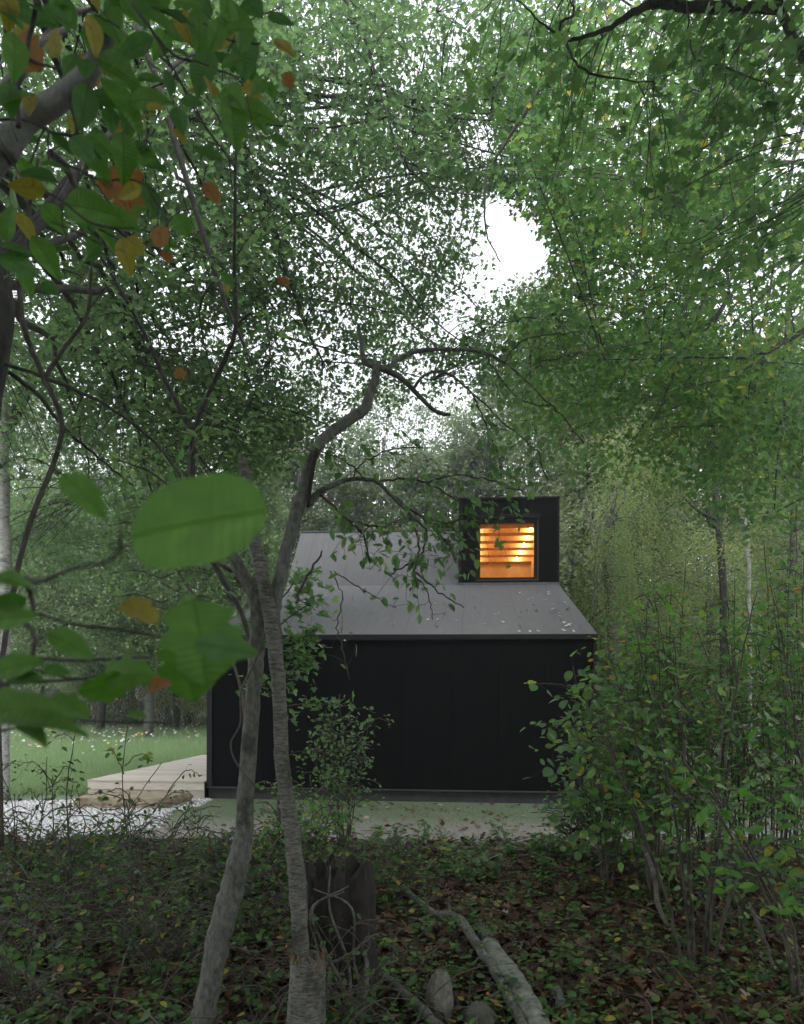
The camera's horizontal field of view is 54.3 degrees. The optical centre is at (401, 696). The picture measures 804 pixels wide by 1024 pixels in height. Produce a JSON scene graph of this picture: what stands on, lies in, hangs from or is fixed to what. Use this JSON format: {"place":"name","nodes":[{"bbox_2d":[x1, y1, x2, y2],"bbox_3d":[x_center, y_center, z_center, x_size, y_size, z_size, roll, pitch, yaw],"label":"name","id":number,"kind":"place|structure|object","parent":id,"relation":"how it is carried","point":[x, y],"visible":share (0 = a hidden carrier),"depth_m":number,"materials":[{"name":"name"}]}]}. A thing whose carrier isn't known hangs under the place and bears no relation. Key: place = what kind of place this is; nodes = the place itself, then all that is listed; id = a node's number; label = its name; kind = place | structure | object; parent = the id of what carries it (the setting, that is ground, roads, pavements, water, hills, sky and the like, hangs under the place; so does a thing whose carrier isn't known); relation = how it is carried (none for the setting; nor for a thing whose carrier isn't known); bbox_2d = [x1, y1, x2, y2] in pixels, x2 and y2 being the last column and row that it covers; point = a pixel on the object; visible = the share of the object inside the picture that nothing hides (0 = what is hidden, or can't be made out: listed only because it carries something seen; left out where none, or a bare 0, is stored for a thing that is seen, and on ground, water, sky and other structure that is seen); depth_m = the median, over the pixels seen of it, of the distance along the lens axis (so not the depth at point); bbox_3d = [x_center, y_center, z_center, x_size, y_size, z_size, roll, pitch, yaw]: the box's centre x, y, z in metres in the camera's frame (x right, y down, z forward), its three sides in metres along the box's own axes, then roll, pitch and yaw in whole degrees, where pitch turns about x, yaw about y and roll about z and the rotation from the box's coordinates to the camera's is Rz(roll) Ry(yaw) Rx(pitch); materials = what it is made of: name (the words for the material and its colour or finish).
{"place":"outdoors","nodes":[
{"label":"outdoors","id":0,"kind":"place"},
{"bbox_2d":[9,723,206,795],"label":"meadow grass","id":1,"kind":"structure","parent":0,"point":[89,759],"depth_m":21.45,"materials":[{"name":"plant"}]},
{"bbox_2d":[3,797,212,842],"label":"gravel","id":2,"kind":"structure","parent":0,"point":[46,820],"depth_m":11.20,"materials":[{"name":"gravel"}]},
{"bbox_2d":[72,791,193,808],"bbox_3d":[-4.229,1.643,12.372,1.680,0.178,0.930,0,0,0],"label":"stone step","id":3,"kind":"object","parent":2,"relation":"on","point":[150,798],"visible":0.68,"depth_m":12.03,"materials":[{"name":"stone"}]},
{"bbox_2d":[0,664,803,1023],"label":"ground","id":4,"kind":"structure","parent":0,"point":[524,822],"depth_m":10.67,"materials":[{"name":"plant"}]},
{"bbox_2d":[0,383,11,800],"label":"birch tree","id":5,"kind":"object","parent":4,"relation":"on","point":[5,547],"visible":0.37,"depth_m":12.93,"materials":[{"name":"white plant"}]},
{"bbox_2d":[0,757,79,910],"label":"sapling","id":6,"kind":"object","parent":4,"relation":"on","point":[41,811],"visible":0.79,"depth_m":6.19,"materials":[{"name":"green plant"}]},
{"bbox_2d":[0,796,79,870],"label":"shrub","id":7,"kind":"object","parent":4,"relation":"on","point":[26,834],"visible":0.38,"depth_m":7.78,"materials":[{"name":"green plant"}]},
{"bbox_2d":[7,383,76,691],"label":"woodland tree","id":8,"kind":"object","parent":4,"relation":"on","point":[32,426],"visible":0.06,"depth_m":45.04,"materials":[{"name":"green plant"}]},
{"bbox_2d":[0,867,106,1023],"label":"shrub","id":9,"kind":"object","parent":4,"relation":"on","point":[31,965],"visible":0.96,"depth_m":4.00,"materials":[{"name":"green plant"}]},
{"bbox_2d":[0,850,110,968],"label":"shrub","id":10,"kind":"object","parent":4,"relation":"on","point":[76,896],"visible":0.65,"depth_m":4.99,"materials":[{"name":"green plant"}]},
{"bbox_2d":[0,823,116,920],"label":"shrub","id":11,"kind":"object","parent":4,"relation":"on","point":[23,874],"visible":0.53,"depth_m":6.07,"materials":[{"name":"green plant"}]},
{"bbox_2d":[10,443,123,695],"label":"woodland tree","id":12,"kind":"object","parent":4,"relation":"on","point":[22,643],"visible":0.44,"depth_m":29.00,"materials":[{"name":"green plant"}]},
{"bbox_2d":[10,731,124,924],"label":"sapling","id":13,"kind":"object","parent":4,"relation":"on","point":[70,854],"visible":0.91,"depth_m":5.79,"materials":[{"name":"green plant"}]},
{"bbox_2d":[0,158,145,847],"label":"young tree","id":14,"kind":"object","parent":4,"relation":"on","point":[109,430],"visible":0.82,"depth_m":5.99,"materials":[{"name":"brown plant"}]},
{"bbox_2d":[10,405,137,723],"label":"woodland tree","id":15,"kind":"object","parent":4,"relation":"on","point":[45,425],"visible":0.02,"depth_m":44.15,"materials":[{"name":"green plant"}]},
{"bbox_2d":[20,796,137,875],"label":"shrub","id":16,"kind":"object","parent":4,"relation":"on","point":[97,839],"visible":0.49,"depth_m":7.35,"materials":[{"name":"green plant"}]},
{"bbox_2d":[0,851,189,980],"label":"shrub","id":17,"kind":"object","parent":4,"relation":"on","point":[52,911],"visible":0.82,"depth_m":4.62,"materials":[{"name":"green plant"}]},
{"bbox_2d":[45,569,159,731],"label":"woodland tree","id":18,"kind":"object","parent":4,"relation":"on","point":[100,667],"visible":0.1,"depth_m":36.46,"materials":[{"name":"green plant"}]},
{"bbox_2d":[10,642,206,728],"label":"hedgerow","id":19,"kind":"object","parent":4,"relation":"on","point":[126,718],"visible":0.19,"depth_m":40.99,"materials":[{"name":"green plant"}]},
{"bbox_2d":[26,845,200,940],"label":"shrub","id":20,"kind":"object","parent":4,"relation":"on","point":[115,884],"visible":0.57,"depth_m":5.60,"materials":[{"name":"green plant"}]},
{"bbox_2d":[80,395,169,724],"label":"woodland tree","id":21,"kind":"object","parent":4,"relation":"on","point":[128,692],"visible":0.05,"depth_m":45.84,"materials":[{"name":"green plant"}]},
{"bbox_2d":[75,720,180,943],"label":"sapling","id":22,"kind":"object","parent":4,"relation":"on","point":[111,820],"visible":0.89,"depth_m":5.36,"materials":[{"name":"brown plant"}]},
{"bbox_2d":[43,762,218,914],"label":"sapling","id":23,"kind":"object","parent":4,"relation":"on","point":[146,818],"visible":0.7,"depth_m":5.98,"materials":[{"name":"green plant"}]},
{"bbox_2d":[55,794,210,869],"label":"shrub","id":24,"kind":"object","parent":4,"relation":"on","point":[140,845],"visible":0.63,"depth_m":7.82,"materials":[{"name":"green plant"}]},
{"bbox_2d":[0,471,267,747],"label":"young maple","id":25,"kind":"object","parent":4,"relation":"on","point":[197,520],"visible":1,"depth_m":0.71,"materials":[{"name":"green plant"}]},
{"bbox_2d":[87,755,206,798],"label":"wooden deck","id":26,"kind":"structure","parent":4,"relation":"on","point":[165,776],"depth_m":13.46,"materials":[{"name":"wood"}]},
{"bbox_2d":[0,0,295,377],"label":"beech tree","id":27,"kind":"object","parent":4,"relation":"on","point":[113,49],"visible":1,"depth_m":1.58,"materials":[{"name":"green plant"}]},
{"bbox_2d":[75,866,232,985],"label":"shrub","id":28,"kind":"object","parent":4,"relation":"on","point":[150,918],"visible":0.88,"depth_m":4.49,"materials":[{"name":"green plant"}]},
{"bbox_2d":[70,431,242,738],"bbox_3d":[-9.790,-4.376,30.305,8.173,12.377,5.057,0,0,41],"label":"woodland tree","id":29,"kind":"object","parent":4,"relation":"on","point":[148,646],"visible":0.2,"depth_m":29.73,"materials":[{"name":"green plant"}]},
{"bbox_2d":[0,0,326,595],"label":"maple tree","id":30,"kind":"object","parent":4,"relation":"on","point":[12,372],"visible":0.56,"depth_m":10.88,"materials":[{"name":"green plant"}]},
{"bbox_2d":[90,465,248,716],"bbox_3d":[-2.981,-0.654,10.021,2.053,4.669,0.572,0,0,0],"label":"young tree","id":31,"kind":"object","parent":4,"relation":"on","point":[119,508],"visible":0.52,"depth_m":9.99,"materials":[{"name":"green plant"}]},
{"bbox_2d":[75,393,265,1023],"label":"grey barked tree","id":32,"kind":"object","parent":4,"relation":"on","point":[229,898],"visible":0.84,"depth_m":3.67,"materials":[{"name":"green plant"}]},
{"bbox_2d":[135,580,206,729],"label":"woodland tree","id":33,"kind":"object","parent":4,"relation":"on","point":[176,704],"visible":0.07,"depth_m":37.98,"materials":[{"name":"green plant"}]},
{"bbox_2d":[97,839,268,960],"bbox_3d":[-1.502,1.339,5.129,1.220,0.903,1.182,0,0,0],"label":"shrub","id":34,"kind":"object","parent":4,"relation":"on","point":[167,894],"visible":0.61,"depth_m":5.18,"materials":[{"name":"green plant"}]},
{"bbox_2d":[68,153,306,643],"bbox_3d":[-1.895,-2.000,6.990,2.090,6.356,0.646,0,0,0],"label":"young tree","id":35,"kind":"object","parent":4,"relation":"on","point":[265,229],"visible":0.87,"depth_m":6.99,"materials":[{"name":"green plant"}]},
{"bbox_2d":[136,802,256,885],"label":"shrub","id":36,"kind":"object","parent":4,"relation":"on","point":[200,818],"visible":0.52,"depth_m":7.20,"materials":[{"name":"green plant"}]},
{"bbox_2d":[157,825,286,900],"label":"shrub","id":37,"kind":"object","parent":4,"relation":"on","point":[212,863],"visible":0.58,"depth_m":6.55,"materials":[{"name":"green plant"}]},
{"bbox_2d":[194,423,296,621],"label":"woodland tree","id":38,"kind":"object","parent":4,"relation":"on","point":[272,498],"visible":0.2,"depth_m":29.89,"materials":[{"name":"green plant"}]},
{"bbox_2d":[179,824,314,942],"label":"shrub","id":39,"kind":"object","parent":4,"relation":"on","point":[259,869],"visible":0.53,"depth_m":5.54,"materials":[{"name":"green plant"}]},
{"bbox_2d":[233,368,334,586],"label":"woodland tree","id":40,"kind":"object","parent":4,"relation":"on","point":[328,400],"visible":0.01,"depth_m":49.06,"materials":[{"name":"green plant"}]},
{"bbox_2d":[228,563,354,850],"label":"young tree","id":41,"kind":"object","parent":4,"relation":"on","point":[309,635],"visible":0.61,"depth_m":8.59,"materials":[{"name":"green plant"}]},
{"bbox_2d":[231,400,351,606],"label":"woodland tree","id":42,"kind":"object","parent":4,"relation":"on","point":[292,496],"visible":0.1,"depth_m":36.52,"materials":[{"name":"green plant"}]},
{"bbox_2d":[8,0,575,490],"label":"maple tree","id":43,"kind":"object","parent":4,"relation":"on","point":[378,110],"visible":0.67,"depth_m":12.47,"materials":[{"name":"green plant"}]},
{"bbox_2d":[252,798,335,879],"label":"shrub","id":44,"kind":"object","parent":4,"relation":"on","point":[275,813],"visible":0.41,"depth_m":7.38,"materials":[{"name":"green plant"}]},
{"bbox_2d":[251,772,368,880],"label":"barberry bush","id":45,"kind":"object","parent":4,"relation":"on","point":[324,812],"visible":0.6,"depth_m":7.18,"materials":[{"name":"green plant"}]},
{"bbox_2d":[286,852,379,1023],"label":"rotten stump","id":46,"kind":"object","parent":4,"relation":"on","point":[336,895],"visible":0.59,"depth_m":4.29,"materials":[{"name":"brown wood"}]},
{"bbox_2d":[287,416,392,640],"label":"woodland tree","id":47,"kind":"object","parent":4,"relation":"on","point":[358,489],"visible":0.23,"depth_m":36.88,"materials":[{"name":"green plant"}]},
{"bbox_2d":[289,694,393,851],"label":"barberry bush","id":48,"kind":"object","parent":4,"relation":"on","point":[328,771],"visible":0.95,"depth_m":8.55,"materials":[{"name":"green plant"}]},
{"bbox_2d":[256,909,431,1023],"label":"shrub","id":49,"kind":"object","parent":4,"relation":"on","point":[413,979],"visible":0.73,"depth_m":3.94,"materials":[{"name":"green plant"}]},
{"bbox_2d":[280,825,413,904],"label":"shrub","id":50,"kind":"object","parent":4,"relation":"on","point":[378,866],"visible":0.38,"depth_m":6.12,"materials":[{"name":"green plant"}]},
{"bbox_2d":[318,378,447,520],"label":"woodland tree","id":51,"kind":"object","parent":4,"relation":"on","point":[397,413],"visible":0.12,"depth_m":46.96,"materials":[{"name":"green plant"}]},
{"bbox_2d":[327,824,445,898],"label":"shrub","id":52,"kind":"object","parent":4,"relation":"on","point":[406,862],"visible":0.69,"depth_m":6.45,"materials":[{"name":"green plant"}]},
{"bbox_2d":[206,496,597,803],"bbox_3d":[0.554,-1.420,19.943,6.513,6.544,14.072,0,0,5],"label":"cabin","id":53,"kind":"object","parent":4,"relation":"on","point":[460,702],"visible":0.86,"depth_m":13.08,"materials":[{"name":"wood"}]},
{"bbox_2d":[0,832,803,1023],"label":"leaf litter","id":54,"kind":"object","parent":4,"relation":"on","point":[231,1008],"visible":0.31,"depth_m":5.27,"materials":[{"name":"plant"}]},
{"bbox_2d":[1,920,185,934],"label":"fallen branch","id":55,"kind":"object","parent":54,"relation":"on","point":[52,930],"visible":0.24,"depth_m":5.60,"materials":[{"name":"wood"}]},
{"bbox_2d":[378,965,442,1023],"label":"fallen branch","id":56,"kind":"object","parent":54,"relation":"on","point":[417,1007],"visible":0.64,"depth_m":4.15,"materials":[{"name":"wood"}]},
{"bbox_2d":[396,883,527,1023],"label":"fallen branch","id":57,"kind":"object","parent":54,"relation":"on","point":[515,1011],"visible":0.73,"depth_m":4.98,"materials":[{"name":"grey wood"}]},
{"bbox_2d":[637,836,669,927],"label":"fallen branch","id":58,"kind":"object","parent":54,"relation":"on","point":[655,888],"visible":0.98,"depth_m":5.85,"materials":[{"name":"wood"}]},
{"bbox_2d":[0,830,803,1023],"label":"ground cover","id":59,"kind":"object","parent":4,"relation":"on","point":[571,995],"visible":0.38,"depth_m":4.87,"materials":[{"name":"green plant"}]},
{"bbox_2d":[0,808,803,1023],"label":"twig tangle","id":60,"kind":"object","parent":4,"relation":"on","point":[244,986],"visible":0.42,"depth_m":4.50,"materials":[{"name":"brown plant"}]},
{"bbox_2d":[355,427,457,529],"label":"woodland tree","id":61,"kind":"object","parent":4,"relation":"on","point":[415,466],"visible":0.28,"depth_m":36.08,"materials":[{"name":"green plant"}]},
{"bbox_2d":[388,389,475,524],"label":"woodland tree","id":62,"kind":"object","parent":4,"relation":"on","point":[427,414],"visible":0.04,"depth_m":49.41,"materials":[{"name":"green plant"}]},
{"bbox_2d":[238,296,628,1023],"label":"birch tree","id":63,"kind":"object","parent":4,"relation":"on","point":[306,998],"visible":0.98,"depth_m":3.75,"materials":[{"name":"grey plant"}]},
{"bbox_2d":[424,969,453,1023],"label":"rock","id":64,"kind":"object","parent":4,"relation":"on","point":[443,998],"visible":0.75,"depth_m":4.14,"materials":[{"name":"stone"}]},
{"bbox_2d":[406,399,508,528],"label":"woodland tree","id":65,"kind":"object","parent":4,"relation":"on","point":[452,423],"visible":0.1,"depth_m":39.02,"materials":[{"name":"green plant"}]},
{"bbox_2d":[146,791,803,845],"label":"lawn grass","id":66,"kind":"structure","parent":4,"relation":"on","point":[404,808],"depth_m":11.64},
{"bbox_2d":[463,1001,497,1023],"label":"rock","id":67,"kind":"object","parent":4,"relation":"on","point":[482,1012],"visible":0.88,"depth_m":4.05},
{"bbox_2d":[438,362,532,526],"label":"woodland tree","id":68,"kind":"object","parent":4,"relation":"on","point":[484,461],"visible":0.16,"depth_m":37.65,"materials":[{"name":"green plant"}]},
{"bbox_2d":[222,708,802,847],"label":"scattered leaves","id":69,"kind":"object","parent":4,"relation":"on","point":[442,823],"visible":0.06,"depth_m":11.01,"materials":[{"name":"plant"}]},
{"bbox_2d":[481,937,549,1023],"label":"log","id":70,"kind":"object","parent":4,"relation":"on","point":[531,1009],"visible":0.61,"depth_m":4.38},
{"bbox_2d":[477,269,567,588],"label":"woodland tree","id":71,"kind":"object","parent":4,"relation":"on","point":[513,459],"visible":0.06,"depth_m":30.95,"materials":[{"name":"green plant"}]},
{"bbox_2d":[530,771,614,851],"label":"shrub","id":72,"kind":"object","parent":4,"relation":"on","point":[561,825],"visible":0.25,"depth_m":8.40,"materials":[{"name":"green plant"}]},
{"bbox_2d":[524,272,644,718],"bbox_3d":[6.651,-6.697,27.537,4.792,16.092,6.629,0,0,0],"label":"woodland tree","id":73,"kind":"object","parent":4,"relation":"on","point":[550,493],"visible":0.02,"depth_m":28.14,"materials":[{"name":"green plant"}]},
{"bbox_2d":[520,650,672,887],"bbox_3d":[1.728,0.689,7.170,1.286,2.205,1.186,0,0,-22],"label":"shrub","id":74,"kind":"object","parent":4,"relation":"on","point":[571,806],"visible":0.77,"depth_m":7.16,"materials":[{"name":"green plant"}]},
{"bbox_2d":[533,433,668,733],"bbox_3d":[5.948,-3.449,24.041,4.421,10.160,4.970,0,0,0],"label":"woodland tree","id":75,"kind":"object","parent":4,"relation":"on","point":[573,508],"visible":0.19,"depth_m":23.74,"materials":[{"name":"green plant"}]},
{"bbox_2d":[535,660,697,857],"bbox_3d":[2.292,0.766,8.141,1.721,2.320,1.633,0,0,0],"label":"shrub","id":76,"kind":"object","parent":4,"relation":"on","point":[569,715],"visible":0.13,"depth_m":8.29,"materials":[{"name":"green plant"}]},
{"bbox_2d":[560,408,674,764],"bbox_3d":[5.004,-2.641,18.563,2.633,8.996,4.085,0,0,14],"label":"understory tree","id":77,"kind":"object","parent":4,"relation":"on","point":[611,518],"visible":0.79,"depth_m":18.26,"materials":[{"name":"green plant"}]},
{"bbox_2d":[442,0,803,327],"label":"grey barked tree","id":78,"kind":"object","parent":4,"relation":"on","point":[725,107],"visible":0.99,"depth_m":5.69,"materials":[{"name":"green plant"}]},
{"bbox_2d":[444,0,803,556],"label":"maple tree","id":79,"kind":"object","parent":4,"relation":"on","point":[690,384],"visible":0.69,"depth_m":9.96,"materials":[{"name":"green plant"}]},
{"bbox_2d":[565,379,717,759],"bbox_3d":[6.219,-3.093,20.279,4.013,9.803,3.610,0,0,0],"label":"understory tree","id":80,"kind":"object","parent":4,"relation":"on","point":[665,545],"visible":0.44,"depth_m":20.26,"materials":[{"name":"green plant"}]},
{"bbox_2d":[576,621,706,864],"bbox_3d":[2.367,0.495,7.753,1.289,2.541,1.680,0,0,26],"label":"shrub","id":81,"kind":"object","parent":4,"relation":"on","point":[610,681],"visible":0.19,"depth_m":7.83,"materials":[{"name":"green plant"}]},
{"bbox_2d":[571,600,720,875],"bbox_3d":[2.322,0.461,7.490,1.591,2.767,1.238,0,0,-16],"label":"shrub","id":82,"kind":"object","parent":4,"relation":"on","point":[602,654],"visible":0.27,"depth_m":7.51,"materials":[{"name":"green plant"}]},
{"bbox_2d":[599,313,704,710],"bbox_3d":[9.412,-6.966,30.318,5.526,16.226,5.139,0,0,0],"label":"woodland tree","id":83,"kind":"object","parent":4,"relation":"on","point":[677,513],"visible":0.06,"depth_m":29.73,"materials":[{"name":"green plant"}]},
{"bbox_2d":[561,584,744,901],"bbox_3d":[2.076,0.418,6.854,1.582,2.797,1.287,0,0,-35],"label":"shrub","id":84,"kind":"object","parent":4,"relation":"on","point":[668,810],"visible":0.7,"depth_m":6.76,"materials":[{"name":"green plant"}]},
{"bbox_2d":[535,588,803,970],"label":"shrub","id":85,"kind":"object","parent":4,"relation":"on","point":[686,875],"visible":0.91,"depth_m":4.97,"materials":[{"name":"green plant"}]},
{"bbox_2d":[587,557,772,862],"bbox_3d":[2.884,0.199,8.044,1.856,3.165,1.456,0,0,0],"label":"shrub","id":86,"kind":"object","parent":4,"relation":"on","point":[675,595],"visible":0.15,"depth_m":7.93,"materials":[{"name":"green plant"}]},
{"bbox_2d":[642,301,740,692],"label":"woodland tree","id":87,"kind":"object","parent":4,"relation":"on","point":[692,501],"visible":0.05,"depth_m":32.54,"materials":[{"name":"green plant"}]},
{"bbox_2d":[601,568,801,886],"bbox_3d":[2.884,0.321,7.294,2.205,2.949,1.402,0,0,-32],"label":"shrub","id":88,"kind":"object","parent":4,"relation":"on","point":[703,729],"visible":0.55,"depth_m":7.17,"materials":[{"name":"green plant"}]},
{"bbox_2d":[678,409,745,744],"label":"oak tree","id":89,"kind":"object","parent":4,"relation":"on","point":[722,571],"visible":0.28,"depth_m":19.94,"materials":[{"name":"grey plant"}]},
{"bbox_2d":[631,516,794,746],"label":"understory tree","id":90,"kind":"object","parent":4,"relation":"on","point":[708,604],"visible":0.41,"depth_m":22.41,"materials":[{"name":"green plant"}]},
{"bbox_2d":[627,637,803,1000],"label":"shrub","id":91,"kind":"object","parent":4,"relation":"on","point":[785,902],"visible":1,"depth_m":4.35,"materials":[{"name":"green plant"}]},
{"bbox_2d":[628,615,803,727],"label":"brush","id":92,"kind":"object","parent":4,"relation":"on","point":[717,661],"visible":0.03,"depth_m":25.16,"materials":[{"name":"green plant"}]},
{"bbox_2d":[655,831,798,942],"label":"shrub","id":93,"kind":"object","parent":4,"relation":"on","point":[743,905],"visible":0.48,"depth_m":5.60,"materials":[{"name":"green plant"}]},
{"bbox_2d":[673,583,803,870],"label":"shrub","id":94,"kind":"object","parent":4,"relation":"on","point":[750,836],"visible":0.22,"depth_m":7.78,"materials":[{"name":"green plant"}]},
{"bbox_2d":[676,529,803,892],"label":"shrub","id":95,"kind":"object","parent":4,"relation":"on","point":[794,634],"visible":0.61,"depth_m":6.87,"materials":[{"name":"green plant"}]},
{"bbox_2d":[738,484,751,772],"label":"birch tree","id":96,"kind":"object","parent":4,"relation":"on","point":[748,559],"visible":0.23,"depth_m":17.97,"materials":[{"name":"grey plant"}]},
{"bbox_2d":[689,320,803,716],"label":"woodland tree","id":97,"kind":"object","parent":4,"relation":"on","point":[713,533],"visible":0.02,"depth_m":29.61,"materials":[{"name":"green plant"}]},
{"bbox_2d":[706,413,803,746],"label":"understory tree","id":98,"kind":"object","parent":4,"relation":"on","point":[770,560],"visible":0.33,"depth_m":18.43,"materials":[{"name":"green plant"}]},
{"bbox_2d":[710,534,803,867],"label":"shrub","id":99,"kind":"object","parent":4,"relation":"on","point":[790,700],"visible":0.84,"depth_m":6.19,"materials":[{"name":"green plant"}]},
{"bbox_2d":[712,503,803,881],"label":"shrub","id":100,"kind":"object","parent":4,"relation":"on","point":[780,529],"visible":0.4,"depth_m":7.42,"materials":[{"name":"green plant"}]},
{"bbox_2d":[719,308,803,721],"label":"woodland tree","id":101,"kind":"object","parent":4,"relation":"on","point":[762,529],"visible":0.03,"depth_m":26.50,"materials":[{"name":"green plant"}]},
{"bbox_2d":[0,0,803,656],"label":"sky","id":102,"kind":"structure","parent":0,"point":[517,249],"materials":[{"name":"white"}]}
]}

